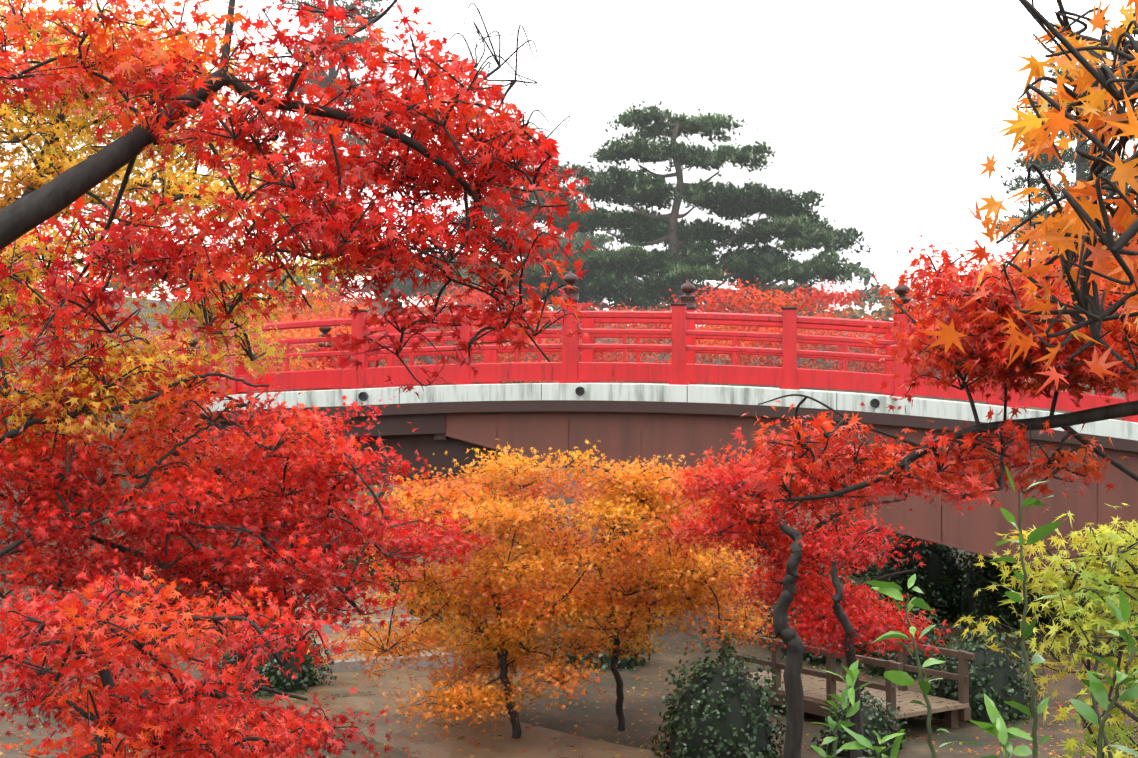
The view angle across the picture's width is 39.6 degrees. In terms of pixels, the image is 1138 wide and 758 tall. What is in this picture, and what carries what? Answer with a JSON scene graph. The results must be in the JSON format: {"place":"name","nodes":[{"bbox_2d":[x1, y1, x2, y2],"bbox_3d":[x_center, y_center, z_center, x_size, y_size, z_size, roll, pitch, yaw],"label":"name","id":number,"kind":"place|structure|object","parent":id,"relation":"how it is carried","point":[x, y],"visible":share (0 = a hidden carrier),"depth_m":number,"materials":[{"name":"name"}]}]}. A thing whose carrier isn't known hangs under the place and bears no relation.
{"place":"outdoors","nodes":[
{"label":"outdoors","id":0,"kind":"place"},
{"bbox_2d":[255,668,670,757],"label":"garden path","id":1,"kind":"structure","parent":0,"point":[532,742],"depth_m":19.35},
{"bbox_2d":[0,297,1137,757],"bbox_3d":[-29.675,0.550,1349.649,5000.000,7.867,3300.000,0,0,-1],"label":"terrain","id":2,"kind":"structure","parent":0,"point":[650,685],"depth_m":22.13,"materials":[{"name":"earth"},{"name":"fallen leaves"}]},
{"bbox_2d":[0,548,393,757],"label":"maple tree","id":3,"kind":"object","parent":2,"relation":"on","point":[214,719],"depth_m":6.37,"materials":[{"name":"red plant"}]},
{"bbox_2d":[0,0,403,463],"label":"yellow maple","id":4,"kind":"object","parent":2,"relation":"on","point":[80,121],"depth_m":8.97,"materials":[{"name":"plant"}]},
{"bbox_2d":[0,344,498,749],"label":"maple","id":5,"kind":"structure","parent":2,"relation":"on","point":[307,528],"depth_m":9.16,"materials":[{"name":"red plant"}]},
{"bbox_2d":[0,0,598,398],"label":"maple","id":6,"kind":"object","parent":2,"relation":"on","point":[347,215],"depth_m":4.52,"materials":[{"name":"red plant"}]},
{"bbox_2d":[231,524,446,668],"bbox_3d":[-4.227,4.093,27.523,1.860,2.550,8.260,0,0,-22],"label":"stone step tread","id":7,"kind":"object","parent":2,"relation":"on","point":[375,616],"visible":0.08,"depth_m":25.15,"materials":[{"name":"grey stone"}]},
{"bbox_2d":[236,526,453,672],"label":"stone steps","id":8,"kind":"object","parent":7,"relation":"attached to","point":[335,667],"visible":0.12,"depth_m":24.21,"materials":[{"name":"stone"}]},
{"bbox_2d":[222,0,501,309],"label":"conifer","id":9,"kind":"object","parent":2,"relation":"on","point":[365,12],"depth_m":59.45,"materials":[{"name":"plant"}]},
{"bbox_2d":[1,261,938,326],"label":"tree leaves","id":10,"kind":"object","parent":2,"relation":"on","point":[866,274],"visible":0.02,"depth_m":89.79,"materials":[{"name":"red plant leaf"}]},
{"bbox_2d":[369,215,660,327],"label":"pine","id":11,"kind":"object","parent":2,"relation":"on","point":[600,240],"depth_m":78.88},
{"bbox_2d":[445,163,621,382],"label":"pine","id":12,"kind":"object","parent":2,"relation":"on","point":[534,279],"depth_m":64.99,"materials":[{"name":"plant"}]},
{"bbox_2d":[294,438,820,738],"bbox_3d":[-0.060,2.703,19.452,6.080,3.903,4.385,0,0,-1],"label":"orange maple","id":13,"kind":"object","parent":2,"relation":"on","point":[661,564],"depth_m":18.65,"materials":[{"name":"orange plant"}]},
{"bbox_2d":[0,393,1137,757],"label":"fallen leaves","id":14,"kind":"object","parent":2,"relation":"on","point":[616,697],"visible":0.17,"depth_m":20.00,"materials":[{"name":"brown plant"}]},
{"bbox_2d":[117,266,1086,589],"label":"maples","id":15,"kind":"object","parent":2,"relation":"on","point":[509,358],"depth_m":33.27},
{"bbox_2d":[125,484,1090,757],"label":"garden shrubs","id":16,"kind":"object","parent":2,"relation":"on","point":[967,566],"depth_m":20.37,"materials":[{"name":"plant"}]},
{"bbox_2d":[158,400,1137,504],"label":"steel bridge girders","id":17,"kind":"object","parent":2,"relation":"on","point":[427,438],"visible":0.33,"depth_m":26.20,"materials":[{"name":"brown metal"}]},
{"bbox_2d":[161,383,1137,441],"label":"bridge deck edge","id":18,"kind":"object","parent":17,"relation":"on","point":[848,401],"depth_m":25.78,"materials":[{"name":"grey concrete"}]},
{"bbox_2d":[399,384,836,409],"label":"bridge joints","id":19,"kind":"object","parent":18,"relation":"attached to","point":[687,396],"visible":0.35,"depth_m":25.71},
{"bbox_2d":[358,387,879,407],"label":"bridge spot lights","id":20,"kind":"object","parent":18,"relation":"attached to","point":[580,391],"visible":1,"depth_m":25.88},
{"bbox_2d":[363,396,878,412],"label":"drain holes","id":21,"kind":"object","parent":18,"relation":"attached to","point":[582,398],"visible":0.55,"depth_m":25.86,"materials":[{"name":"black"}]},
{"bbox_2d":[160,302,1137,427],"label":"bridge railing","id":22,"kind":"object","parent":18,"relation":"on","point":[683,367],"visible":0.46,"depth_m":26.18,"materials":[{"name":"red wood"}]},
{"bbox_2d":[186,271,910,392],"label":"post finials","id":23,"kind":"object","parent":22,"relation":"on","point":[687,289],"visible":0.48,"depth_m":28.31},
{"bbox_2d":[446,412,1126,590],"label":"bridge stiffeners","id":24,"kind":"object","parent":17,"relation":"attached to","point":[852,519],"visible":0.1,"depth_m":25.29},
{"bbox_2d":[446,411,1137,590],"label":"girder","id":25,"kind":"object","parent":17,"relation":"attached to","point":[664,436],"visible":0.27,"depth_m":25.34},
{"bbox_2d":[537,96,874,316],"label":"pine tree","id":26,"kind":"object","parent":2,"relation":"on","point":[791,215],"depth_m":59.62,"materials":[{"name":"green plant"}]},
{"bbox_2d":[642,436,1006,757],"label":"maple","id":27,"kind":"object","parent":2,"relation":"on","point":[866,613],"depth_m":14.33,"materials":[{"name":"red plant"}]},
{"bbox_2d":[716,622,974,738],"bbox_3d":[3.529,4.021,20.667,1.360,1.269,3.491,0,0,-33],"label":"wooden railing","id":28,"kind":"object","parent":2,"relation":"on","point":[952,718],"visible":0.35,"depth_m":19.86,"materials":[{"name":"brown wood"}]},
{"bbox_2d":[747,669,968,718],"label":"footbridge deck","id":29,"kind":"structure","parent":28,"relation":"on","point":[814,688],"depth_m":20.14,"materials":[{"name":"brown wood"}]},
{"bbox_2d":[730,222,1137,523],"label":"maple","id":30,"kind":"object","parent":2,"relation":"on","point":[995,372],"depth_m":6.47,"materials":[{"name":"red plant"}]},
{"bbox_2d":[811,466,1137,757],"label":"leafy plant","id":31,"kind":"object","parent":2,"relation":"on","point":[1003,733],"depth_m":3.19,"materials":[{"name":"green plant"}]},
{"bbox_2d":[917,0,1137,395],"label":"maple","id":32,"kind":"object","parent":2,"relation":"on","point":[1035,139],"depth_m":2.32,"materials":[{"name":"orange plant"}]},
{"bbox_2d":[952,503,1137,757],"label":"yellow green maple","id":33,"kind":"object","parent":2,"relation":"on","point":[1053,579],"depth_m":4.97,"materials":[{"name":"yellow plant"}]},
{"bbox_2d":[979,53,1137,271],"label":"conifer","id":34,"kind":"object","parent":2,"relation":"on","point":[1066,156],"depth_m":54.75,"materials":[{"name":"plant"}]},
{"bbox_2d":[0,0,1137,327],"label":"sky","id":35,"kind":"structure","parent":0,"point":[891,110],"materials":[{"name":"white"}]}
]}

